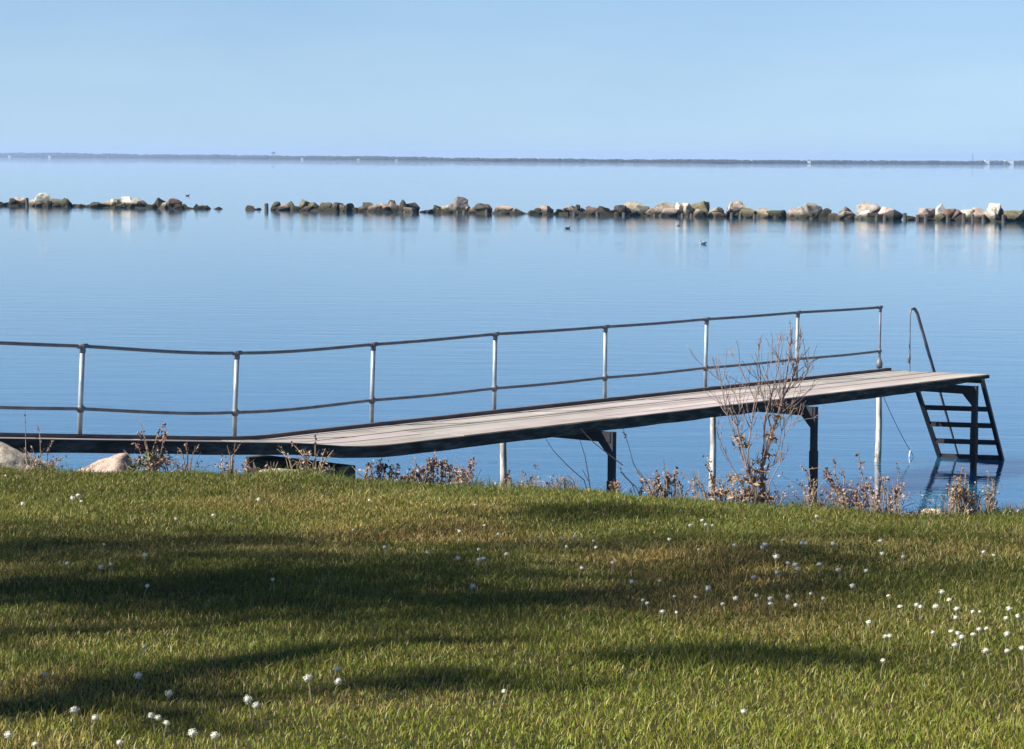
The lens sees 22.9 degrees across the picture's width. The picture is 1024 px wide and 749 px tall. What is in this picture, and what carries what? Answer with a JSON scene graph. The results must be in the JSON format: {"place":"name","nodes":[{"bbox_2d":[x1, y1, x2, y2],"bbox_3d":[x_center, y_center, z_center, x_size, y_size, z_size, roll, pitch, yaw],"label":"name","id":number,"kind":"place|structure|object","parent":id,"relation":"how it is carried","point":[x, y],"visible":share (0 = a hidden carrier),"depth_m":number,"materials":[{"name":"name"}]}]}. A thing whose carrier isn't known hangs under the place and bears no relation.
{"place":"outdoors","nodes":[
{"label":"outdoors","id":0,"kind":"place"},
{"bbox_2d":[0,157,1023,513],"bbox_3d":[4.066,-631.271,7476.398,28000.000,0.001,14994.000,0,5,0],"label":"lake","id":1,"kind":"structure","parent":0,"point":[232,273],"depth_m":84.13,"materials":[{"name":"blue liquid"}]},
{"bbox_2d":[15,197,24,203],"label":"boulder","id":2,"kind":"object","parent":1,"relation":"on","point":[19,200],"visible":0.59,"depth_m":241.26,"materials":[{"name":"stone"}]},
{"bbox_2d":[34,193,50,203],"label":"boulder","id":3,"kind":"object","parent":1,"relation":"on","point":[42,197],"visible":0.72,"depth_m":240.32,"materials":[{"name":"stone"}]},
{"bbox_2d":[49,199,62,206],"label":"boulder","id":4,"kind":"object","parent":1,"relation":"on","point":[57,201],"visible":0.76,"depth_m":239.61,"materials":[{"name":"stone"}]},
{"bbox_2d":[60,198,72,206],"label":"boulder","id":5,"kind":"object","parent":1,"relation":"on","point":[64,202],"visible":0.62,"depth_m":238.32,"materials":[{"name":"stone"}]},
{"bbox_2d":[89,203,105,206],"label":"foot stone","id":6,"kind":"object","parent":1,"relation":"on","point":[97,205],"visible":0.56,"depth_m":236.64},
{"bbox_2d":[110,199,121,205],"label":"boulder","id":7,"kind":"object","parent":1,"relation":"on","point":[113,202],"visible":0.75,"depth_m":236.80,"materials":[{"name":"stone"}]},
{"bbox_2d":[121,196,130,202],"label":"boulder","id":8,"kind":"object","parent":1,"relation":"on","point":[126,199],"visible":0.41,"depth_m":237.65,"materials":[{"name":"stone"}]},
{"bbox_2d":[136,200,146,206],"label":"boulder","id":9,"kind":"object","parent":1,"relation":"on","point":[141,203],"visible":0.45,"depth_m":235.51,"materials":[{"name":"stone"}]},
{"bbox_2d":[154,197,164,207],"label":"boulder","id":10,"kind":"object","parent":1,"relation":"on","point":[158,202],"visible":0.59,"depth_m":235.03,"materials":[{"name":"stone"}]},
{"bbox_2d":[167,198,181,208],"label":"boulder","id":11,"kind":"object","parent":1,"relation":"on","point":[171,202],"visible":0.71,"depth_m":233.90,"materials":[{"name":"stone"}]},
{"bbox_2d":[277,203,289,209],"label":"boulder","id":12,"kind":"object","parent":1,"relation":"on","point":[285,206],"visible":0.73,"depth_m":229.14,"materials":[{"name":"stone"}]},
{"bbox_2d":[299,199,309,206],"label":"boulder","id":13,"kind":"object","parent":1,"relation":"on","point":[303,203],"visible":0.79,"depth_m":229.46,"materials":[{"name":"stone"}]},
{"bbox_2d":[318,202,331,209],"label":"boulder","id":14,"kind":"object","parent":1,"relation":"on","point":[323,205],"visible":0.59,"depth_m":228.14,"materials":[{"name":"stone"}]},
{"bbox_2d":[332,202,342,210],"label":"boulder","id":15,"kind":"object","parent":1,"relation":"on","point":[335,204],"visible":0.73,"depth_m":227.50,"materials":[{"name":"stone"}]},
{"bbox_2d":[345,203,353,210],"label":"boulder","id":16,"kind":"object","parent":1,"relation":"on","point":[349,206],"visible":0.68,"depth_m":226.35,"materials":[{"name":"stone"}]},
{"bbox_2d":[366,204,381,211],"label":"boulder","id":17,"kind":"object","parent":1,"relation":"on","point":[372,208],"visible":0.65,"depth_m":225.15,"materials":[{"name":"stone"}]},
{"bbox_2d":[380,203,389,210],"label":"boulder","id":18,"kind":"object","parent":1,"relation":"on","point":[385,206],"visible":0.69,"depth_m":225.13,"materials":[{"name":"stone"}]},
{"bbox_2d":[390,201,398,211],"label":"boulder","id":19,"kind":"object","parent":1,"relation":"on","point":[394,207],"visible":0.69,"depth_m":225.16,"materials":[{"name":"stone"}]},
{"bbox_2d":[399,199,406,210],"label":"boulder","id":20,"kind":"object","parent":1,"relation":"on","point":[402,204],"visible":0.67,"depth_m":224.63,"materials":[{"name":"stone"}]},
{"bbox_2d":[403,207,416,211],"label":"boulder","id":21,"kind":"object","parent":1,"relation":"on","point":[407,209],"visible":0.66,"depth_m":223.55,"materials":[{"name":"stone"}]},
{"bbox_2d":[407,202,419,211],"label":"boulder","id":22,"kind":"object","parent":1,"relation":"on","point":[414,205],"visible":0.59,"depth_m":225.14,"materials":[{"name":"stone"}]},
{"bbox_2d":[452,196,468,211],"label":"boulder","id":23,"kind":"object","parent":1,"relation":"on","point":[461,203],"visible":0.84,"depth_m":222.59,"materials":[{"name":"stone"}]},
{"bbox_2d":[473,203,491,212],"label":"boulder","id":24,"kind":"object","parent":1,"relation":"on","point":[478,207],"visible":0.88,"depth_m":221.76,"materials":[{"name":"stone"}]},
{"bbox_2d":[0,305,1004,498],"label":"jetty","id":25,"kind":"object","parent":1,"relation":"on","point":[593,419],"visible":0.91,"depth_m":32.39,"materials":[{"name":"metal"}]},
{"bbox_2d":[495,205,512,210],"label":"boulder","id":26,"kind":"object","parent":1,"relation":"on","point":[506,208],"visible":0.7,"depth_m":221.16,"materials":[{"name":"stone"}]},
{"bbox_2d":[540,206,553,213],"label":"boulder","id":27,"kind":"object","parent":1,"relation":"on","point":[545,209],"visible":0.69,"depth_m":219.37,"materials":[{"name":"stone"}]},
{"bbox_2d":[562,205,574,214],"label":"boulder","id":28,"kind":"object","parent":1,"relation":"on","point":[568,209],"visible":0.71,"depth_m":218.58,"materials":[{"name":"stone"}]},
{"bbox_2d":[585,206,596,214],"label":"boulder","id":29,"kind":"object","parent":1,"relation":"on","point":[590,210],"visible":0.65,"depth_m":218.01,"materials":[{"name":"stone"}]},
{"bbox_2d":[596,206,609,211],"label":"boulder","id":30,"kind":"object","parent":1,"relation":"on","point":[602,208],"visible":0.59,"depth_m":217.81,"materials":[{"name":"stone"}]},
{"bbox_2d":[614,205,626,214],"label":"boulder","id":31,"kind":"object","parent":1,"relation":"on","point":[621,209],"visible":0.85,"depth_m":216.85,"materials":[{"name":"stone"}]},
{"bbox_2d":[624,201,643,214],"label":"boulder","id":32,"kind":"object","parent":1,"relation":"on","point":[630,205],"visible":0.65,"depth_m":217.18,"materials":[{"name":"stone"}]},
{"bbox_2d":[632,205,649,215],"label":"boulder","id":33,"kind":"object","parent":1,"relation":"on","point":[641,210],"visible":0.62,"depth_m":215.97,"materials":[{"name":"stone"}]},
{"bbox_2d":[653,202,674,213],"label":"boulder","id":34,"kind":"object","parent":1,"relation":"on","point":[659,208],"visible":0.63,"depth_m":215.86,"materials":[{"name":"stone"}]},
{"bbox_2d":[659,208,678,215],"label":"boulder","id":35,"kind":"object","parent":1,"relation":"on","point":[669,211],"visible":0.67,"depth_m":214.21,"materials":[{"name":"stone"}]},
{"bbox_2d":[675,202,682,214],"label":"boulder","id":36,"kind":"object","parent":1,"relation":"on","point":[679,206],"visible":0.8,"depth_m":214.91,"materials":[{"name":"stone"}]},
{"bbox_2d":[682,203,693,215],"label":"boulder","id":37,"kind":"object","parent":1,"relation":"on","point":[687,209],"visible":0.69,"depth_m":214.40,"materials":[{"name":"stone"}]},
{"bbox_2d":[693,208,705,216],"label":"boulder","id":38,"kind":"object","parent":1,"relation":"on","point":[698,212],"visible":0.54,"depth_m":213.28,"materials":[{"name":"stone"}]},
{"bbox_2d":[690,201,709,211],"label":"boulder","id":39,"kind":"object","parent":1,"relation":"on","point":[704,206],"visible":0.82,"depth_m":214.75,"materials":[{"name":"stone"}]},
{"bbox_2d":[708,208,724,216],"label":"boulder","id":40,"kind":"object","parent":1,"relation":"on","point":[710,214],"visible":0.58,"depth_m":213.21,"materials":[{"name":"stone"}]},
{"bbox_2d":[712,212,725,216],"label":"foot stone","id":41,"kind":"object","parent":1,"relation":"on","point":[717,214],"visible":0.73,"depth_m":212.41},
{"bbox_2d":[726,201,746,216],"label":"boulder","id":42,"kind":"object","parent":1,"relation":"in","point":[736,206],"visible":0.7,"depth_m":212.84,"materials":[{"name":"stone"}]},
{"bbox_2d":[739,208,756,216],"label":"boulder","id":43,"kind":"object","parent":1,"relation":"on","point":[744,212],"visible":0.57,"depth_m":212.17,"materials":[{"name":"stone"}]},
{"bbox_2d":[756,208,769,217],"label":"boulder","id":44,"kind":"object","parent":1,"relation":"on","point":[759,211],"visible":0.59,"depth_m":212.07,"materials":[{"name":"stone"}]},
{"bbox_2d":[766,210,786,217],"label":"boulder","id":45,"kind":"object","parent":1,"relation":"on","point":[781,213],"visible":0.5,"depth_m":211.35,"materials":[{"name":"stone"}]},
{"bbox_2d":[786,208,795,217],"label":"boulder","id":46,"kind":"object","parent":1,"relation":"on","point":[790,213],"visible":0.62,"depth_m":210.97,"materials":[{"name":"stone"}]},
{"bbox_2d":[793,207,809,216],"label":"boulder","id":47,"kind":"object","parent":1,"relation":"on","point":[799,211],"visible":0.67,"depth_m":210.38,"materials":[{"name":"stone"}]},
{"bbox_2d":[803,203,822,217],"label":"boulder","id":48,"kind":"object","parent":1,"relation":"in","point":[813,210],"visible":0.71,"depth_m":210.27,"materials":[{"name":"stone"}]},
{"bbox_2d":[818,208,831,217],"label":"boulder","id":49,"kind":"object","parent":1,"relation":"on","point":[825,212],"visible":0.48,"depth_m":209.89,"materials":[{"name":"stone"}]},
{"bbox_2d":[835,211,855,218],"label":"boulder","id":50,"kind":"object","parent":1,"relation":"on","point":[843,215],"visible":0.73,"depth_m":208.65,"materials":[{"name":"stone"}]},
{"bbox_2d":[854,210,870,218],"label":"boulder","id":51,"kind":"object","parent":1,"relation":"on","point":[863,214],"visible":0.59,"depth_m":208.15,"materials":[{"name":"stone"}]},
{"bbox_2d":[856,202,880,213],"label":"boulder","id":52,"kind":"object","parent":1,"relation":"in","point":[865,206],"visible":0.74,"depth_m":209.22,"materials":[{"name":"stone"}]},
{"bbox_2d":[878,207,902,219],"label":"boulder","id":53,"kind":"object","parent":1,"relation":"in","point":[892,214],"visible":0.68,"depth_m":207.27,"materials":[{"name":"stone"}]},
{"bbox_2d":[917,208,931,217],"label":"boulder","id":54,"kind":"object","parent":1,"relation":"on","point":[922,212],"visible":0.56,"depth_m":206.53,"materials":[{"name":"stone"}]},
{"bbox_2d":[927,208,934,218],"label":"boulder","id":55,"kind":"object","parent":1,"relation":"on","point":[932,212],"visible":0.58,"depth_m":207.06,"materials":[{"name":"stone"}]},
{"bbox_2d":[934,213,945,220],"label":"boulder","id":56,"kind":"object","parent":1,"relation":"on","point":[940,217],"visible":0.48,"depth_m":205.25,"materials":[{"name":"stone"}]},
{"bbox_2d":[935,204,944,215],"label":"boulder","id":57,"kind":"object","parent":1,"relation":"on","point":[940,208],"visible":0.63,"depth_m":206.52,"materials":[{"name":"stone"}]},
{"bbox_2d":[943,209,955,217],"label":"boulder","id":58,"kind":"object","parent":1,"relation":"on","point":[950,212],"visible":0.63,"depth_m":206.17,"materials":[{"name":"stone"}]},
{"bbox_2d":[960,209,974,220],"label":"boulder","id":59,"kind":"object","parent":1,"relation":"on","point":[968,212],"visible":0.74,"depth_m":204.61,"materials":[{"name":"stone"}]},
{"bbox_2d":[973,207,989,220],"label":"boulder","id":60,"kind":"object","parent":1,"relation":"on","point":[978,213],"visible":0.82,"depth_m":204.46,"materials":[{"name":"stone"}]},
{"bbox_2d":[984,211,1001,220],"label":"boulder","id":61,"kind":"object","parent":1,"relation":"on","point":[992,216],"visible":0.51,"depth_m":203.57,"materials":[{"name":"stone"}]},
{"bbox_2d":[987,203,1000,215],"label":"boulder","id":62,"kind":"object","parent":1,"relation":"on","point":[995,208],"visible":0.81,"depth_m":204.97,"materials":[{"name":"stone"}]},
{"bbox_2d":[1003,210,1023,220],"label":"boulder","id":63,"kind":"object","parent":1,"relation":"on","point":[1016,215],"visible":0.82,"depth_m":203.29,"materials":[{"name":"stone"}]},
{"bbox_2d":[0,455,1023,748],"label":"lawn","id":64,"kind":"structure","parent":0,"point":[820,710],"depth_m":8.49,"materials":[{"name":"plant"}]},
{"bbox_2d":[3,731,12,748],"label":"dandelion","id":65,"kind":"object","parent":64,"relation":"on","point":[8,735],"visible":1,"depth_m":6.95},
{"bbox_2d":[0,442,55,470],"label":"shore boulder","id":66,"kind":"object","parent":64,"relation":"on","point":[13,457],"visible":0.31,"depth_m":18.82,"materials":[{"name":"stone"}]},
{"bbox_2d":[20,415,66,471],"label":"dry weed","id":67,"kind":"object","parent":64,"relation":"on","point":[51,462],"visible":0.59,"depth_m":18.23,"materials":[{"name":"plant"}]},
{"bbox_2d":[70,706,79,729],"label":"dandelion","id":68,"kind":"object","parent":64,"relation":"on","point":[74,709],"visible":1,"depth_m":7.43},
{"bbox_2d":[90,715,98,740],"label":"dandelion","id":69,"kind":"object","parent":64,"relation":"on","point":[95,717],"visible":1,"depth_m":7.30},
{"bbox_2d":[78,453,136,472],"bbox_3d":[-2.948,0.721,18.426,0.399,0.312,0.459,-4,7,-43],"label":"shore boulder","id":70,"kind":"object","parent":64,"relation":"on","point":[113,463],"visible":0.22,"depth_m":18.36,"materials":[{"name":"stone"}]},
{"bbox_2d":[134,672,142,691],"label":"dandelion","id":71,"kind":"object","parent":64,"relation":"on","point":[138,675],"visible":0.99,"depth_m":8.06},
{"bbox_2d":[115,418,181,471],"bbox_3d":[-2.567,0.546,18.036,0.435,0.484,0.407,2,5,16],"label":"dry weed","id":72,"kind":"object","parent":64,"relation":"on","point":[149,462],"visible":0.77,"depth_m":17.97,"materials":[{"name":"brown plant"}]},
{"bbox_2d":[148,712,155,732],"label":"dandelion","id":73,"kind":"object","parent":64,"relation":"on","point":[151,715],"visible":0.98,"depth_m":7.40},
{"bbox_2d":[165,689,172,710],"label":"dandelion","id":74,"kind":"object","parent":64,"relation":"on","point":[169,693],"visible":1,"depth_m":7.75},
{"bbox_2d":[161,442,220,471],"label":"dry weed","id":75,"kind":"object","parent":64,"relation":"on","point":[184,464],"visible":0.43,"depth_m":17.94,"materials":[{"name":"brown plant"}]},
{"bbox_2d":[187,728,197,748],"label":"dandelion","id":76,"kind":"object","parent":64,"relation":"on","point":[192,733],"visible":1,"depth_m":7.02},
{"bbox_2d":[210,731,218,748],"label":"dandelion","id":77,"kind":"object","parent":64,"relation":"on","point":[214,735],"visible":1,"depth_m":7.00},
{"bbox_2d":[214,443,251,474],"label":"dry weed","id":78,"kind":"object","parent":64,"relation":"on","point":[231,468],"visible":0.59,"depth_m":17.81,"materials":[{"name":"plant"}]},
{"bbox_2d":[241,456,250,472],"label":"dry weed","id":79,"kind":"object","parent":64,"relation":"on","point":[246,467],"visible":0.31,"depth_m":17.75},
{"bbox_2d":[243,695,252,720],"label":"dandelion","id":80,"kind":"object","parent":64,"relation":"on","point":[247,699],"visible":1,"depth_m":7.64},
{"bbox_2d":[251,702,259,730],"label":"dandelion","id":81,"kind":"object","parent":64,"relation":"on","point":[256,705],"visible":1,"depth_m":7.49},
{"bbox_2d":[259,462,277,472],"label":"dry weed","id":82,"kind":"object","parent":64,"relation":"on","point":[269,467],"visible":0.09,"depth_m":17.78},
{"bbox_2d":[303,674,312,700],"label":"dandelion","id":83,"kind":"object","parent":64,"relation":"on","point":[308,678],"visible":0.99,"depth_m":7.89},
{"bbox_2d":[277,432,339,475],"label":"dry weed","id":84,"kind":"object","parent":64,"relation":"on","point":[305,460],"visible":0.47,"depth_m":17.48,"materials":[{"name":"plant"}]},
{"bbox_2d":[334,677,341,698],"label":"dandelion","id":85,"kind":"object","parent":64,"relation":"on","point":[338,681],"visible":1,"depth_m":7.90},
{"bbox_2d":[352,459,399,480],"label":"dry weed","id":86,"kind":"object","parent":64,"relation":"on","point":[381,468],"visible":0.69,"depth_m":17.10,"materials":[{"name":"plant"}]},
{"bbox_2d":[399,449,477,484],"bbox_3d":[-0.495,0.674,16.837,0.561,0.372,0.263,0,5,0],"label":"dry weed","id":87,"kind":"object","parent":64,"relation":"on","point":[432,464],"visible":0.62,"depth_m":16.81,"materials":[{"name":"plant"}]},
{"bbox_2d":[446,457,482,485],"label":"dry weed","id":88,"kind":"object","parent":64,"relation":"on","point":[465,479],"visible":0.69,"depth_m":16.66,"materials":[{"name":"plant"}]},
{"bbox_2d":[493,470,518,487],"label":"dry weed","id":89,"kind":"object","parent":64,"relation":"on","point":[508,479],"visible":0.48,"depth_m":16.50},
{"bbox_2d":[516,465,540,488],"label":"dry weed","id":90,"kind":"object","parent":64,"relation":"on","point":[523,482],"visible":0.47,"depth_m":16.43,"materials":[{"name":"plant"}]},
{"bbox_2d":[536,472,583,490],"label":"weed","id":91,"kind":"object","parent":64,"relation":"on","point":[563,483],"visible":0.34,"depth_m":16.33,"materials":[{"name":"plant"}]},
{"bbox_2d":[545,429,622,489],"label":"bare twigs","id":92,"kind":"object","parent":64,"relation":"on","point":[586,463],"visible":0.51,"depth_m":16.14,"materials":[{"name":"plant"}]},
{"bbox_2d":[588,479,626,493],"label":"dry weed","id":93,"kind":"object","parent":64,"relation":"on","point":[612,487],"visible":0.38,"depth_m":16.04,"materials":[{"name":"plant"}]},
{"bbox_2d":[619,429,645,495],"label":"bare twigs","id":94,"kind":"object","parent":64,"relation":"on","point":[640,491],"visible":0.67,"depth_m":15.91,"materials":[{"name":"plant"}]},
{"bbox_2d":[635,459,696,499],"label":"dry weed","id":95,"kind":"object","parent":64,"relation":"on","point":[663,489],"visible":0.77,"depth_m":15.83,"materials":[{"name":"plant"}]},
{"bbox_2d":[674,455,739,502],"bbox_3d":[1.194,0.690,15.584,0.421,0.405,0.203,0,5,0],"label":"dry weed","id":96,"kind":"object","parent":64,"relation":"on","point":[712,479],"visible":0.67,"depth_m":15.57,"materials":[{"name":"brown plant"}]},
{"bbox_2d":[687,321,823,506],"bbox_3d":[1.473,0.276,15.306,0.841,1.225,0.275,0,5,0],"label":"shrub","id":97,"kind":"object","parent":64,"relation":"on","point":[754,483],"visible":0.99,"depth_m":15.28,"materials":[{"name":"brown plant"}]},
{"bbox_2d":[792,465,833,508],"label":"dry weed","id":98,"kind":"object","parent":64,"relation":"on","point":[812,493],"visible":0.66,"depth_m":15.24,"materials":[{"name":"plant"}]},
{"bbox_2d":[778,458,882,511],"bbox_3d":[1.936,0.700,15.239,0.671,0.398,0.195,0,5,0],"label":"dry weed","id":99,"kind":"object","parent":64,"relation":"on","point":[828,478],"visible":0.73,"depth_m":15.24,"materials":[{"name":"plant"}]},
{"bbox_2d":[823,451,897,512],"bbox_3d":[2.105,0.679,15.191,0.469,0.448,0.211,-2,5,-25],"label":"dry weed","id":100,"kind":"object","parent":64,"relation":"on","point":[858,502],"visible":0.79,"depth_m":15.18,"materials":[{"name":"plant"}]},
{"bbox_2d":[839,455,908,514],"bbox_3d":[2.176,0.683,15.154,0.425,0.442,0.186,0,5,0],"label":"dry weed","id":101,"kind":"object","parent":64,"relation":"on","point":[878,503],"visible":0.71,"depth_m":15.14,"materials":[{"name":"plant"}]},
{"bbox_2d":[887,462,919,514],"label":"dry weed","id":102,"kind":"object","parent":64,"relation":"on","point":[898,509],"visible":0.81,"depth_m":15.11,"materials":[{"name":"plant"}]},
{"bbox_2d":[885,508,949,515],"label":"grass tuft","id":103,"kind":"object","parent":64,"relation":"on","point":[918,511],"visible":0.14,"depth_m":15.16,"materials":[{"name":"plant"}]},
{"bbox_2d":[949,642,957,668],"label":"dandelion","id":104,"kind":"object","parent":64,"relation":"on","point":[954,645],"visible":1,"depth_m":8.75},
{"bbox_2d":[920,466,1005,515],"bbox_3d":[2.686,0.727,15.100,0.517,0.370,0.222,0,5,0],"label":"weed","id":105,"kind":"object","parent":64,"relation":"on","point":[955,501],"visible":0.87,"depth_m":15.08,"materials":[{"name":"plant"}]},
{"bbox_2d":[967,475,1006,514],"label":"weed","id":106,"kind":"object","parent":64,"relation":"on","point":[989,500],"visible":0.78,"depth_m":15.07,"materials":[{"name":"plant"}]},
{"bbox_2d":[1002,502,1023,515],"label":"grass tuft","id":107,"kind":"object","parent":64,"relation":"on","point":[1021,507],"visible":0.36,"depth_m":15.03,"materials":[{"name":"brown plant"}]},
{"bbox_2d":[0,0,1023,160],"label":"sky","id":108,"kind":"structure","parent":0,"point":[904,80],"materials":[{"name":"blue"}]},
{"bbox_2d":[0,152,1023,164],"bbox_3d":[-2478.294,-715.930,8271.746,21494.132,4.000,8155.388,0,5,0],"label":"shore","id":109,"kind":"structure","parent":0,"point":[568,161],"depth_m":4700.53,"materials":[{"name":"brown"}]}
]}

